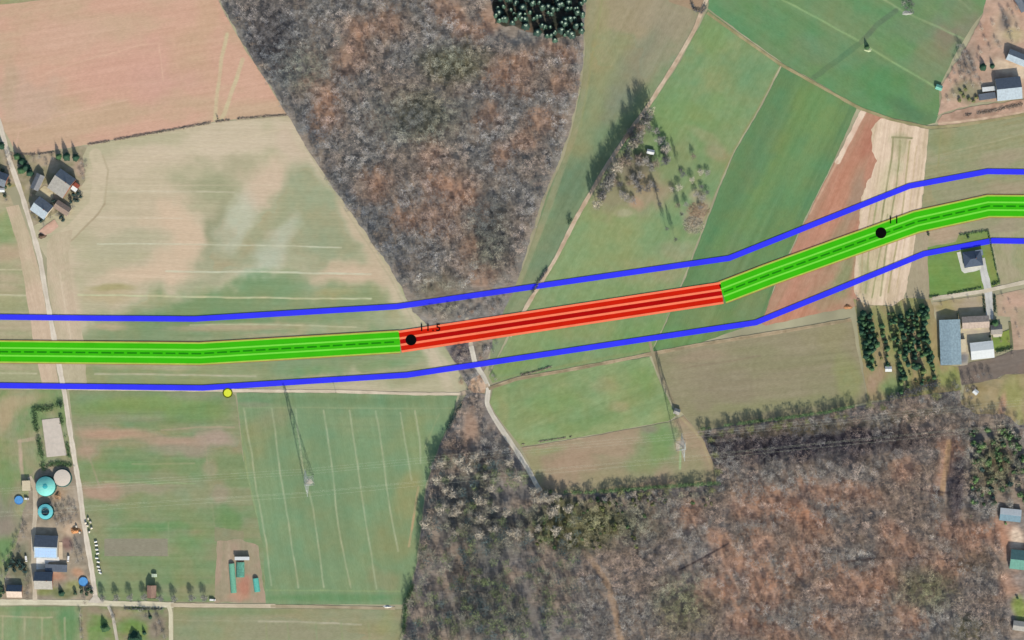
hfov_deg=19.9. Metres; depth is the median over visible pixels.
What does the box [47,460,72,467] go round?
hedge
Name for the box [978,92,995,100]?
lean to
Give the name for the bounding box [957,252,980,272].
terrace
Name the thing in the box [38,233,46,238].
soil heap
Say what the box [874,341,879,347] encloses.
nursery conifer
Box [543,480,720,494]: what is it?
scrub
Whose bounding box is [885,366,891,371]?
garden shed
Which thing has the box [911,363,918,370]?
nursery conifer
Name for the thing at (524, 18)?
spruce
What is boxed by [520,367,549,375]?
hedge
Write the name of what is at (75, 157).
conifer
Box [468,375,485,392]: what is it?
crossroads verge
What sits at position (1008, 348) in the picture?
hedge
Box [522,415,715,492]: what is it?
rough field
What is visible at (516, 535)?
bare tree
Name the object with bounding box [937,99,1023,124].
dirt bank
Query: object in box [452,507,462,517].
bare tree
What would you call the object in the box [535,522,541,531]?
bare tree
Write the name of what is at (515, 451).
power cable
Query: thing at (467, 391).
field track
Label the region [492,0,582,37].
wood floor
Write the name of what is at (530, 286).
boundary strip
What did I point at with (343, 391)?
field track
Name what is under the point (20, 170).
conifer
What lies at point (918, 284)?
bare strip
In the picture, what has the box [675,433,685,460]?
pylon
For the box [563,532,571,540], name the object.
bare tree
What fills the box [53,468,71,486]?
storage tank
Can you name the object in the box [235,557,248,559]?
tunnel shed
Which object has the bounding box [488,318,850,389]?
field track
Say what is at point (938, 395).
bare tree
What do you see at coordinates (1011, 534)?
wood floor
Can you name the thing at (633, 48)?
crop field
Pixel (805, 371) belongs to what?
crop field
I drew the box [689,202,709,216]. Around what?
bare tree
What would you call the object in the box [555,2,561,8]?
spruce
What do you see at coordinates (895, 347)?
nursery conifer
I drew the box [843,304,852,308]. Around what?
soil heap
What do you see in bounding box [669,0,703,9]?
bare plot
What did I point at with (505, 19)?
spruce
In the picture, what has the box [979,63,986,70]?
conifer
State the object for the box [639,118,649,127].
bare tree
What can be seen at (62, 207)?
barn
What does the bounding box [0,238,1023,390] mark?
boundary strip
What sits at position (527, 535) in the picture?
bare tree
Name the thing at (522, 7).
spruce
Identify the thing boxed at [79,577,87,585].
garden pool
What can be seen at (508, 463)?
bare tree
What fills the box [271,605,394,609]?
field track
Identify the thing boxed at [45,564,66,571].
machine shed
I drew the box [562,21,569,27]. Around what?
spruce
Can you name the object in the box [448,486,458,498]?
bare tree
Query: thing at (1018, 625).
garden shed
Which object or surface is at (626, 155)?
bare tree
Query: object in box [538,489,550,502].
bare tree
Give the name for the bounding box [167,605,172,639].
farm road
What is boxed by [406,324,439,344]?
kilometre marker
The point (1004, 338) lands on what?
garden lawn
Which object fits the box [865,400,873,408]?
bare tree
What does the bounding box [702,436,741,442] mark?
scrub
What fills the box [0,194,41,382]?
crop field
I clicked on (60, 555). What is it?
concrete pad
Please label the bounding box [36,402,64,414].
hedge
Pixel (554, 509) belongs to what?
bare tree
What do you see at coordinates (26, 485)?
store shed
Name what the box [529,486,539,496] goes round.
bare tree
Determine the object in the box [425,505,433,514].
bare tree
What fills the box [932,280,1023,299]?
farm road
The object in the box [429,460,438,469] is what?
bare tree
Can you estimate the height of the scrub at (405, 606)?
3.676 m
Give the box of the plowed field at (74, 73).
[0,0,285,154]
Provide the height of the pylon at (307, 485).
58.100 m
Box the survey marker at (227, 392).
[223,388,232,397]
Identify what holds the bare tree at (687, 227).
on the meadow at (706, 103)
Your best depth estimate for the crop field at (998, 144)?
2999.87 m
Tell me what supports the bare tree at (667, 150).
on the meadow at (706, 103)
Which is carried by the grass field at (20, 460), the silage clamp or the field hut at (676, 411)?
the silage clamp
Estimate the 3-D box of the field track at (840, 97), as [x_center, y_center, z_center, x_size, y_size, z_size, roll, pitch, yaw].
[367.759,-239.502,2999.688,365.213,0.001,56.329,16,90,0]
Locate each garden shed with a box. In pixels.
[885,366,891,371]
[1012,620,1023,630]
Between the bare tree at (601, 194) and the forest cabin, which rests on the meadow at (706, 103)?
the bare tree at (601, 194)
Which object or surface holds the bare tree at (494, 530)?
on the wood floor at (1011, 534)
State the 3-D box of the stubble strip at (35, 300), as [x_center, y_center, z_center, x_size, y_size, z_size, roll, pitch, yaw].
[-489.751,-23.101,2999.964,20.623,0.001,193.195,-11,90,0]
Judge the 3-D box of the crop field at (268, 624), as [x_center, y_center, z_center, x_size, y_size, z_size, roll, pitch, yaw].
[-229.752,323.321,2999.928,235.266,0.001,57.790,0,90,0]
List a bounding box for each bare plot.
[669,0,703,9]
[996,289,1023,349]
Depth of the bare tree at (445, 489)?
2992.78 m
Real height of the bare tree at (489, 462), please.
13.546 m
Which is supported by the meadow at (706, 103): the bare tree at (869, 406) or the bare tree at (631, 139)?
the bare tree at (631, 139)
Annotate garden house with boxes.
[990,324,1002,334]
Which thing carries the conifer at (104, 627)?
on the garden lawn at (95, 618)
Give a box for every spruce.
[495,8,503,16]
[503,15,508,22]
[517,3,526,10]
[521,16,528,21]
[521,22,529,30]
[528,0,535,6]
[533,28,541,36]
[539,3,545,11]
[545,3,551,9]
[549,6,555,12]
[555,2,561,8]
[557,26,564,34]
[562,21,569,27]
[564,0,571,5]
[567,15,572,22]
[567,30,574,38]
[572,22,578,29]
[573,9,579,15]
[578,27,584,34]
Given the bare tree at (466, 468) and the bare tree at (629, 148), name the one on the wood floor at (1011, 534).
the bare tree at (466, 468)
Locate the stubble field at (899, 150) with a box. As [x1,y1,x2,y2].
[854,118,927,305]
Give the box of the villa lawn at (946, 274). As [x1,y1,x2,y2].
[928,231,999,297]
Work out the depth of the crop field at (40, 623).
2999.92 m
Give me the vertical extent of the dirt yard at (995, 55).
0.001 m
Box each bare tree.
[141,593,147,600]
[200,595,208,601]
[420,519,431,529]
[421,537,429,546]
[422,514,430,522]
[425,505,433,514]
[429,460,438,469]
[431,475,443,485]
[434,459,443,470]
[435,457,446,467]
[435,504,445,516]
[441,486,450,495]
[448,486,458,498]
[450,503,459,510]
[451,528,460,538]
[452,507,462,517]
[453,454,466,466]
[456,499,464,507]
[461,461,471,475]
[469,452,478,464]
[472,495,483,505]
[473,511,487,524]
[473,528,487,540]
[479,498,488,506]
[481,471,489,480]
[485,459,492,466]
[485,483,494,492]
[487,523,500,534]
[489,502,499,512]
[502,507,511,517]
[504,457,513,468]
[505,528,512,537]
[510,527,522,538]
[513,472,523,482]
[524,531,534,539]
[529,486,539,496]
[531,495,538,503]
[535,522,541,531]
[537,491,548,503]
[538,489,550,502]
[546,508,555,518]
[548,504,559,516]
[549,525,562,536]
[551,493,561,503]
[563,503,572,513]
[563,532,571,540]
[592,200,602,209]
[596,190,606,200]
[599,182,609,192]
[602,177,614,188]
[607,165,620,177]
[613,162,623,172]
[617,156,630,167]
[620,153,633,160]
[622,132,633,139]
[622,144,632,155]
[627,138,637,148]
[628,134,638,145]
[632,130,644,143]
[635,122,645,132]
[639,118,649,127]
[640,112,653,124]
[641,156,649,165]
[644,107,654,117]
[653,136,665,144]
[660,145,668,155]
[660,156,670,166]
[689,202,709,216]
[714,466,722,475]
[745,425,753,433]
[822,413,831,422]
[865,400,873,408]
[932,391,942,399]
[948,390,956,400]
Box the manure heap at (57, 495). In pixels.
[54,490,61,499]
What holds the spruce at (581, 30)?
on the wood floor at (555, 19)
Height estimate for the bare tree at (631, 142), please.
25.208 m
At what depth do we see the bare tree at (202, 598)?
2993.98 m
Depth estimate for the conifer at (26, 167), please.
2997.52 m
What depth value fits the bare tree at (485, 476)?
2991.04 m
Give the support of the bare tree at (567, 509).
on the wood floor at (1011, 534)
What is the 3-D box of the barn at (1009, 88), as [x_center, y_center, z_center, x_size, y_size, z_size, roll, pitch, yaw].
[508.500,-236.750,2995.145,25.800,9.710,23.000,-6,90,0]
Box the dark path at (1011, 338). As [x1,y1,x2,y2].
[1009,322,1012,348]
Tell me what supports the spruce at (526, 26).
on the wood floor at (555, 19)
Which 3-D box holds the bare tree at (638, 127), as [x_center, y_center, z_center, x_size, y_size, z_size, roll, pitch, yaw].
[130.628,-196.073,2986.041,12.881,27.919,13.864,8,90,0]
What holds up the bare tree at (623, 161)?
on the meadow at (706, 103)
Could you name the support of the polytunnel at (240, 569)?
on the greenhouse yard at (228, 551)
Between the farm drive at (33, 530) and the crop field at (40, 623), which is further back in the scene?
the crop field at (40, 623)
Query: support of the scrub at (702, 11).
on the field track at (608, 163)
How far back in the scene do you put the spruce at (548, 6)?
2995.22 m
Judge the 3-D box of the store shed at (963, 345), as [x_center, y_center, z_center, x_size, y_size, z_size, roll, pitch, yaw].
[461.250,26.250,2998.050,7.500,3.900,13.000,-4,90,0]
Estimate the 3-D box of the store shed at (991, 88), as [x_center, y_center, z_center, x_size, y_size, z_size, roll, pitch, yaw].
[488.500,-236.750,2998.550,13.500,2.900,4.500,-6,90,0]
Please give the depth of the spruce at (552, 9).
2993.11 m
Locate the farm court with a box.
[35,185,53,202]
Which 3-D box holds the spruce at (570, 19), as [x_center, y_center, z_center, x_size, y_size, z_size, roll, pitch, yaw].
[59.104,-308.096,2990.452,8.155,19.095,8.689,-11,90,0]
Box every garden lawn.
[81,606,168,639]
[992,330,1009,350]
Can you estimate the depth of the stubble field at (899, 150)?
2999.87 m
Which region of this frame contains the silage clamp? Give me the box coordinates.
[42,418,66,456]
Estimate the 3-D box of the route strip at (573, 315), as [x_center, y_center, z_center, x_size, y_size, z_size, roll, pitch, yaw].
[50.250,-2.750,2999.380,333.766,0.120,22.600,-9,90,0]
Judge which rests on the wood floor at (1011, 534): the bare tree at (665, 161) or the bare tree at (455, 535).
the bare tree at (455, 535)
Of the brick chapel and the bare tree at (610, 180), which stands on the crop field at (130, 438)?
the brick chapel
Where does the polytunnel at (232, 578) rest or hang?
on the greenhouse yard at (228, 551)
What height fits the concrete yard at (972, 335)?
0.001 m
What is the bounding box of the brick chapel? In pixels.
[147,585,155,597]
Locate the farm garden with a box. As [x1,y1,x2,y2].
[0,146,86,224]
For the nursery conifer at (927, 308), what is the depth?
2996.53 m
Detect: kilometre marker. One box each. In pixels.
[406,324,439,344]
[876,216,896,237]
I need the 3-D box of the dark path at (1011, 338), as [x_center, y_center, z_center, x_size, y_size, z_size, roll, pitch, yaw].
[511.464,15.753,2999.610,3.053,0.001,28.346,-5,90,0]
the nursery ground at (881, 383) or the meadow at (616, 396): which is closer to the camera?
the meadow at (616, 396)
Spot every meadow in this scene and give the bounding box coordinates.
[489,10,779,382]
[490,357,675,445]
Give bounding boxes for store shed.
[22,480,30,490]
[961,339,965,351]
[982,86,995,91]
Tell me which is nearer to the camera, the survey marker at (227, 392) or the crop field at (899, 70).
the survey marker at (227, 392)
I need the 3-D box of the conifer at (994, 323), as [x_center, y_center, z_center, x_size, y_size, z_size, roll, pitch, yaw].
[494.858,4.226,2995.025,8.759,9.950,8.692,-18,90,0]
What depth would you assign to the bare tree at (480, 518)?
2991.27 m
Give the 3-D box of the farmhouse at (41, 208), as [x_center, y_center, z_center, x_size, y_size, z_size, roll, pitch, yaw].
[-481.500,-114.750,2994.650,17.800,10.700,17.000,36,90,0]
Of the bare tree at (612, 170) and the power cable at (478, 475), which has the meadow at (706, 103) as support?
the bare tree at (612, 170)
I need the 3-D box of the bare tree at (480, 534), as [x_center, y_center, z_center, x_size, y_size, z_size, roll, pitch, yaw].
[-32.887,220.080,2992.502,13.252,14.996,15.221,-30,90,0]
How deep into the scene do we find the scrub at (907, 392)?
2996.36 m
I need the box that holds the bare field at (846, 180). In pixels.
[762,110,881,325]
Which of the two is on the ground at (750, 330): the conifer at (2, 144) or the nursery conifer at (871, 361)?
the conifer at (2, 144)
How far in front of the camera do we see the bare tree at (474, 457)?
2992.03 m
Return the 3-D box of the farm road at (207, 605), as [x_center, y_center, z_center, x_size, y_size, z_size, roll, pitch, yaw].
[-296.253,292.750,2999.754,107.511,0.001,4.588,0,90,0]
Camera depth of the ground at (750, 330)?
3000.05 m
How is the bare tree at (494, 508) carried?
on the wood floor at (1011, 534)
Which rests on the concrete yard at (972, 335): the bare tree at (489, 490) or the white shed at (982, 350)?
the white shed at (982, 350)
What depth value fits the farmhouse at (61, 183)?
2991.52 m
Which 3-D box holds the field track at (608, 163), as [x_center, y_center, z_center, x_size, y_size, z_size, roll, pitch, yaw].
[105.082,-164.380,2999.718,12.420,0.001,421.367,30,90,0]
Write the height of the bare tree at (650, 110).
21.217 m
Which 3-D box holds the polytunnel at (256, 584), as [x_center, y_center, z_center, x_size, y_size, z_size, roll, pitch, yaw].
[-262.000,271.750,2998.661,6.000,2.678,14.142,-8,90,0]
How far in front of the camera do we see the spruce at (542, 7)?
2992.29 m
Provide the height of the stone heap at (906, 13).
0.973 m
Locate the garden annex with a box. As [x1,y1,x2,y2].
[71,182,79,191]
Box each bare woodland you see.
[219,0,584,385]
[403,393,1023,639]
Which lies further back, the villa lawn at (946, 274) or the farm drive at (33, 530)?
the villa lawn at (946, 274)
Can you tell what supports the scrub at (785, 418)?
on the wood floor at (1011, 534)
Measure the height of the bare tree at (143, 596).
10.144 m
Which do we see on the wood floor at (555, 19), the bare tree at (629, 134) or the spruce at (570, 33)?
the spruce at (570, 33)
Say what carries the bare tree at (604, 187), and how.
on the meadow at (706, 103)
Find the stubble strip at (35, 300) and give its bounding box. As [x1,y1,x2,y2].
[6,205,58,383]
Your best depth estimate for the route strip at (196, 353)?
2999.38 m
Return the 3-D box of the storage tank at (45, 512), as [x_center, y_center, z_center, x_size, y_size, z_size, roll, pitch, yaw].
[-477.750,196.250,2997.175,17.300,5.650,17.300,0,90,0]
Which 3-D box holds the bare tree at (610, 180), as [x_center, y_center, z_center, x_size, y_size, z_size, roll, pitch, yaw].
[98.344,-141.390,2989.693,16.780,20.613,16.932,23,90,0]
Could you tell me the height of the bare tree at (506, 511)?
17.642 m
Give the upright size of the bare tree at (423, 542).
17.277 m
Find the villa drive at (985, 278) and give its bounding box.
[980,258,992,318]
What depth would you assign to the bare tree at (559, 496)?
2990.97 m
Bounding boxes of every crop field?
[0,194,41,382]
[0,606,79,639]
[33,116,466,392]
[69,390,265,601]
[173,607,402,639]
[488,0,698,370]
[653,67,856,350]
[655,320,867,430]
[708,0,985,124]
[922,116,1023,246]
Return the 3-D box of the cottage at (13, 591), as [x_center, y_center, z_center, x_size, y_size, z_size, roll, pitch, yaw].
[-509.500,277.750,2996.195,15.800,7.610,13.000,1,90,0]
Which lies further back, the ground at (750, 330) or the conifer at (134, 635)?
the ground at (750, 330)
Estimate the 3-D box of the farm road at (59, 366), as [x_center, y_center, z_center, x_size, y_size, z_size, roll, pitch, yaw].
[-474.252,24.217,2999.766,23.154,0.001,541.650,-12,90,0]
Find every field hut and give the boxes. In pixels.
[646,149,654,154]
[673,408,680,414]
[935,84,942,90]
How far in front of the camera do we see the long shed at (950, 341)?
2994.15 m
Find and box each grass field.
[0,390,72,593]
[237,392,456,604]
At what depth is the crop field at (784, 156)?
2999.89 m
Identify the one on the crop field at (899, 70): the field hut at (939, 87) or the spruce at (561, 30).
the field hut at (939, 87)
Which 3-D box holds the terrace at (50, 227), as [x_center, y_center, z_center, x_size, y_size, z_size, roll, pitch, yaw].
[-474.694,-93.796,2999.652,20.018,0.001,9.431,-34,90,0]
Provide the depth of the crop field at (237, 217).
2999.98 m
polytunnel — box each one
[229,563,236,592]
[236,562,244,576]
[253,578,259,591]
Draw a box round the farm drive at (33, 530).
[28,476,37,600]
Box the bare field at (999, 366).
[958,349,1023,384]
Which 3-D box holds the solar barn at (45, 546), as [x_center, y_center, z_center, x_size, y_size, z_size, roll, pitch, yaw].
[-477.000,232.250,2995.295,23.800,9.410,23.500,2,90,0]
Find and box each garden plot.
[932,295,985,321]
[961,374,1023,424]
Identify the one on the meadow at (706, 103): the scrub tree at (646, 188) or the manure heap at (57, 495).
the scrub tree at (646, 188)
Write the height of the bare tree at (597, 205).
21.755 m
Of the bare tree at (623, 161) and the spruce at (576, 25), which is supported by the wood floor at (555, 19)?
the spruce at (576, 25)
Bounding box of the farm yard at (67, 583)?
[0,463,92,599]
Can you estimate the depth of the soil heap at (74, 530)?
2999.27 m
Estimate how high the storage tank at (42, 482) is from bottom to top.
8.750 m
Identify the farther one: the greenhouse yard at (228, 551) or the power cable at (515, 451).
the greenhouse yard at (228, 551)
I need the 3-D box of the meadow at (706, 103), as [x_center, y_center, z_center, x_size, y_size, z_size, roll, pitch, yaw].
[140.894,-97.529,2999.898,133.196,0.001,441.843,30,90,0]
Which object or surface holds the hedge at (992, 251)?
on the villa lawn at (946, 274)
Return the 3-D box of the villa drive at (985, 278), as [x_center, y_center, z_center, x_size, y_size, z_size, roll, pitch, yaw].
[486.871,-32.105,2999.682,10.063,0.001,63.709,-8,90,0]
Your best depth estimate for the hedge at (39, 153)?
2999.38 m
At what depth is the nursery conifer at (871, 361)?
2997.67 m
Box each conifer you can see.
[0,142,4,149]
[13,153,20,159]
[17,166,24,173]
[18,158,26,164]
[23,164,30,171]
[26,170,33,176]
[56,154,61,159]
[63,152,69,160]
[72,154,79,161]
[100,623,110,631]
[128,630,141,639]
[858,316,864,320]
[868,356,874,363]
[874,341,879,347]
[893,345,898,350]
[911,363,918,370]
[923,306,929,312]
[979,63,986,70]
[990,319,998,326]
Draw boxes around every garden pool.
[14,496,22,504]
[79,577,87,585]
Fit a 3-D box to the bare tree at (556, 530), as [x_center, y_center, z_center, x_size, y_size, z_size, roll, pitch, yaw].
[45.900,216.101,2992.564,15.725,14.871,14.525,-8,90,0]
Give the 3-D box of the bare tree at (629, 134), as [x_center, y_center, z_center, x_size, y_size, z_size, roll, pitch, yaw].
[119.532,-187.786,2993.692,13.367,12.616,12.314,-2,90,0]
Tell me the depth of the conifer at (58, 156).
2996.17 m
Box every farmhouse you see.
[30,196,52,219]
[34,572,52,589]
[47,168,75,197]
[1014,0,1023,12]
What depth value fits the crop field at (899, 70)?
2999.89 m
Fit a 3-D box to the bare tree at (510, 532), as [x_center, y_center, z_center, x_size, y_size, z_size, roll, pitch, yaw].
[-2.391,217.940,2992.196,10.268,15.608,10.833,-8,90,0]
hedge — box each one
[20,152,55,155]
[30,406,46,473]
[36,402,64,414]
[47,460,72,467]
[59,414,70,459]
[88,114,286,144]
[125,607,161,610]
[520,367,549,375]
[929,287,980,297]
[959,230,987,235]
[986,232,999,282]
[993,295,996,312]
[996,345,1011,353]
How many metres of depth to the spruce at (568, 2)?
2995.30 m
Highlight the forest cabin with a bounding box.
[999,508,1021,521]
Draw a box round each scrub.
[400,584,414,634]
[446,402,462,429]
[532,268,547,292]
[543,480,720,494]
[690,2,706,13]
[700,405,854,430]
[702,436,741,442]
[885,380,940,400]
[965,102,1022,116]
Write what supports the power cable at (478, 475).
hanging from the pylon at (683, 447)
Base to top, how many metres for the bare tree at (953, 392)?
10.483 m
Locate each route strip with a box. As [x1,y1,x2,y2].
[0,330,399,364]
[399,282,723,351]
[719,194,1023,303]
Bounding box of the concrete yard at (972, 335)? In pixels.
[960,327,989,365]
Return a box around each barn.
[30,173,44,190]
[34,535,57,558]
[53,200,71,215]
[961,315,989,328]
[995,76,1022,100]
[1006,49,1023,66]
[1009,549,1023,569]
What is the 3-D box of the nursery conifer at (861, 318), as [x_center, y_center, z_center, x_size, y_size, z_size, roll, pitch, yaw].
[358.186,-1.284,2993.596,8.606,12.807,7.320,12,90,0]
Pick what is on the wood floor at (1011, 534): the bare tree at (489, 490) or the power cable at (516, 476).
the bare tree at (489, 490)
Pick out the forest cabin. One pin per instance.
(1011, 515)
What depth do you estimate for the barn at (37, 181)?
2994.85 m
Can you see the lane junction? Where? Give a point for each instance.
(95, 599)
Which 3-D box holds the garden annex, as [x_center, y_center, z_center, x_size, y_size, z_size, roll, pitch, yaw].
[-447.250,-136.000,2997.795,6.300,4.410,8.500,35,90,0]
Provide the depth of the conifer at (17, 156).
2996.70 m
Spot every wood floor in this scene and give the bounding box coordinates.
[403,390,1023,639]
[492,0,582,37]
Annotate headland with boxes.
[47,229,86,383]
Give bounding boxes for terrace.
[39,219,57,234]
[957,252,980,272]
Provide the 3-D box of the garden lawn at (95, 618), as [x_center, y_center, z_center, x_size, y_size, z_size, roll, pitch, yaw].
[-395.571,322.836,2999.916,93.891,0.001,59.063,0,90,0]
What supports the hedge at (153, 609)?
on the garden lawn at (95, 618)
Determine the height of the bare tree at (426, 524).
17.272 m
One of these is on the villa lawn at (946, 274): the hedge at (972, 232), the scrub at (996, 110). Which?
the hedge at (972, 232)
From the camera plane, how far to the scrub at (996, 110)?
2999.46 m
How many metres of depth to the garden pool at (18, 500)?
2999.00 m
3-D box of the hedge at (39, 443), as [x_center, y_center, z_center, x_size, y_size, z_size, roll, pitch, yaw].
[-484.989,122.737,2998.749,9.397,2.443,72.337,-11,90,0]
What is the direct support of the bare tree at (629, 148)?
on the meadow at (706, 103)
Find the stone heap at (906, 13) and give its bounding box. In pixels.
[902,11,912,14]
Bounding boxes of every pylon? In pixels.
[304,471,314,496]
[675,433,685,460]
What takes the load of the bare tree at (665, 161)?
on the meadow at (706, 103)
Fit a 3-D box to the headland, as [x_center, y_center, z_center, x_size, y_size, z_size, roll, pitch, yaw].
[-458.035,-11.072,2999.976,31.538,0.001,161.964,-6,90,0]
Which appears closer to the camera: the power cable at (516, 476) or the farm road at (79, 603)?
the power cable at (516, 476)
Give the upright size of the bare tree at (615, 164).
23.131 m
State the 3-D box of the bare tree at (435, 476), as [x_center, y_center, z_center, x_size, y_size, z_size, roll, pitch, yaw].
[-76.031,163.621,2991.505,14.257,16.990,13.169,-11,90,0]
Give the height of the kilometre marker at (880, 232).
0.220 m
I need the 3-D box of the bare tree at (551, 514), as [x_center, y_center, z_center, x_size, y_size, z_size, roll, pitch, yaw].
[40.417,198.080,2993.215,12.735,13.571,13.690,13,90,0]
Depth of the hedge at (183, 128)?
2999.41 m
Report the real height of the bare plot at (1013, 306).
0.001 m
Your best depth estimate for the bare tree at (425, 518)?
2990.20 m
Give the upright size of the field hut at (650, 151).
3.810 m
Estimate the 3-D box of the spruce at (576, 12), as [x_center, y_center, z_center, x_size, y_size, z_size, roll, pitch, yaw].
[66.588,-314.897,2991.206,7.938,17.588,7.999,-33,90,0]
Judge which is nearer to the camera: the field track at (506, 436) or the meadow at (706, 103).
the field track at (506, 436)
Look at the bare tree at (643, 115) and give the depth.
2983.95 m
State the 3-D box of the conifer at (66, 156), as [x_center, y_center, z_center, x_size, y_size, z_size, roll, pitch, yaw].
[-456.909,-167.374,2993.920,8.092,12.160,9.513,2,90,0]
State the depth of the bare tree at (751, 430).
2992.41 m
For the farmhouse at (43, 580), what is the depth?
2992.72 m
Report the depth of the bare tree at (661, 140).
2993.97 m
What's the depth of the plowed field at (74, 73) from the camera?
2999.99 m
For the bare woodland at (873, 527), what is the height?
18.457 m
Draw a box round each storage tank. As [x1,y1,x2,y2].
[36,475,56,496]
[38,503,53,519]
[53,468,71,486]
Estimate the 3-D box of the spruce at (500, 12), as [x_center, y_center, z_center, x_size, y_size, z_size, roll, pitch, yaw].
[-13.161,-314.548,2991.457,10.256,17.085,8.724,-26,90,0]
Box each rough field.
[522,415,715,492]
[990,231,1023,284]
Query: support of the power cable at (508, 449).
hanging from the pylon at (683, 447)
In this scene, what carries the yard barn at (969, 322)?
on the ground at (750, 330)
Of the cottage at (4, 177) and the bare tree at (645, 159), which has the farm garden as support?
the cottage at (4, 177)
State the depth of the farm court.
2999.66 m
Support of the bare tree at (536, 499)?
on the wood floor at (1011, 534)
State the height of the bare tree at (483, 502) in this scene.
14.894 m
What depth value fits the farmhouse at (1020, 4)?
2993.67 m
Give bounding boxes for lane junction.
[88,596,102,602]
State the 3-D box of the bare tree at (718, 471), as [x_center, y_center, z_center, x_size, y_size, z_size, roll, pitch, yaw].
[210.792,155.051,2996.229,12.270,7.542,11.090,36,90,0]
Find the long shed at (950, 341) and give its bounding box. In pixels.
[939,319,961,364]
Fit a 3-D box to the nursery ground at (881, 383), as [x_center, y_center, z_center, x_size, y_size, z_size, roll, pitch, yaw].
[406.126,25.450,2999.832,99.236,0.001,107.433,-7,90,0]
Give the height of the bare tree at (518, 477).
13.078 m
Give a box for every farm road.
[0,119,96,595]
[0,599,173,607]
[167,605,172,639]
[171,603,274,607]
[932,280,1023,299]
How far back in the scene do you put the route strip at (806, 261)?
2999.38 m
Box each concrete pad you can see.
[36,557,58,568]
[58,542,62,558]
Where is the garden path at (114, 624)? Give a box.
[107,605,118,639]
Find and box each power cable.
[3,400,1019,488]
[7,405,1022,493]
[7,424,1023,512]
[13,429,1006,515]
[19,424,1010,510]
[26,403,1015,489]
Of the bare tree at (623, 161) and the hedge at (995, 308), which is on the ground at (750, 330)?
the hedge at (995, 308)
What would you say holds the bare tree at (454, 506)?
on the wood floor at (1011, 534)
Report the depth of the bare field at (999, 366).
2999.83 m
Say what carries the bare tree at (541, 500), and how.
on the wood floor at (1011, 534)
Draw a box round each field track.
[67,389,460,395]
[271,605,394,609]
[460,383,488,395]
[469,346,542,491]
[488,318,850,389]
[510,0,707,336]
[648,341,677,408]
[706,12,1023,128]
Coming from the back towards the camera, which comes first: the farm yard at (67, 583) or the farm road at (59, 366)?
the farm yard at (67, 583)
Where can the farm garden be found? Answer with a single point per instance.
(51, 169)
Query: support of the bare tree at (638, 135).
on the meadow at (706, 103)
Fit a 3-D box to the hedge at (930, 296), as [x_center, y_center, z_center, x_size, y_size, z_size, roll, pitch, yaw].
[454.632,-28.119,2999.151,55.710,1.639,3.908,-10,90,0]
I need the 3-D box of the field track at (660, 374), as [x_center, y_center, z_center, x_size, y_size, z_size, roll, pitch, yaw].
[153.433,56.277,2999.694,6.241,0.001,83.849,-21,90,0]
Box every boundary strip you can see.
[0,169,1023,321]
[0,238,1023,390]
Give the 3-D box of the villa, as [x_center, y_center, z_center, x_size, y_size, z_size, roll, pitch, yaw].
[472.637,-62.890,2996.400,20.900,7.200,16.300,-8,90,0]
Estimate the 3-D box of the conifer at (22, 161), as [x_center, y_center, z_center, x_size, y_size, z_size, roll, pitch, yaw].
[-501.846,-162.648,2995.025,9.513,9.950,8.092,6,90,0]
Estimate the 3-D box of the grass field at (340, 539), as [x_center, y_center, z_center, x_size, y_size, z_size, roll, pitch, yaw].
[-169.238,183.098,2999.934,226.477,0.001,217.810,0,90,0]
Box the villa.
[962,249,982,267]
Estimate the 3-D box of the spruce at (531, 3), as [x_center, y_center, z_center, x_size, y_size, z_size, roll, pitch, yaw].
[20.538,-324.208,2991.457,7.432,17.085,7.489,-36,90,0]
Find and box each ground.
[0,0,1023,639]
[854,298,961,400]
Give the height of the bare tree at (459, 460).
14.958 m
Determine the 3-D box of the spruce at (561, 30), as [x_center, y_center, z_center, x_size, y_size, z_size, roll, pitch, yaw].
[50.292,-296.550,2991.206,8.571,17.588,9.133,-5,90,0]
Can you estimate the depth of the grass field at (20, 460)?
2999.96 m
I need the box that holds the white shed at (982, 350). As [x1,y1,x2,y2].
[969,341,994,359]
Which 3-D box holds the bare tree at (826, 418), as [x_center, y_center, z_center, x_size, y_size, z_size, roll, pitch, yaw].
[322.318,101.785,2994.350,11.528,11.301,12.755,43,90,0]
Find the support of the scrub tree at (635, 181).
on the meadow at (706, 103)
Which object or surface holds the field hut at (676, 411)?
on the crop field at (805, 371)
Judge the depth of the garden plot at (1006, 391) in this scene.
2999.82 m
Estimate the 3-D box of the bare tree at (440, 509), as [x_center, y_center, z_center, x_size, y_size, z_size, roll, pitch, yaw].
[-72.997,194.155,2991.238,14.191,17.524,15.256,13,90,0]
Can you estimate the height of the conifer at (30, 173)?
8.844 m
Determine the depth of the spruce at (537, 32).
2994.69 m
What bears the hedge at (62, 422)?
on the grass field at (20, 460)
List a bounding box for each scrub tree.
[631,177,638,185]
[642,184,650,192]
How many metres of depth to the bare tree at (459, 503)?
2989.50 m
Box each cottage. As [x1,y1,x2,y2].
[0,172,8,187]
[6,585,22,597]
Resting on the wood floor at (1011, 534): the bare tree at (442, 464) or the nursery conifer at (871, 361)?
the bare tree at (442, 464)
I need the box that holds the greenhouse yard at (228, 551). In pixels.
[214,539,265,602]
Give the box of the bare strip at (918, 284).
[905,231,928,298]
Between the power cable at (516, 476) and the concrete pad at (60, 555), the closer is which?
the power cable at (516, 476)
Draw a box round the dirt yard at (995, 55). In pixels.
[937,0,1023,115]
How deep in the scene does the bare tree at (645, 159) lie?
2992.45 m
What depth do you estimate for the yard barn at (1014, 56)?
2994.57 m
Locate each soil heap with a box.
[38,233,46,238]
[71,527,81,533]
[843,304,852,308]

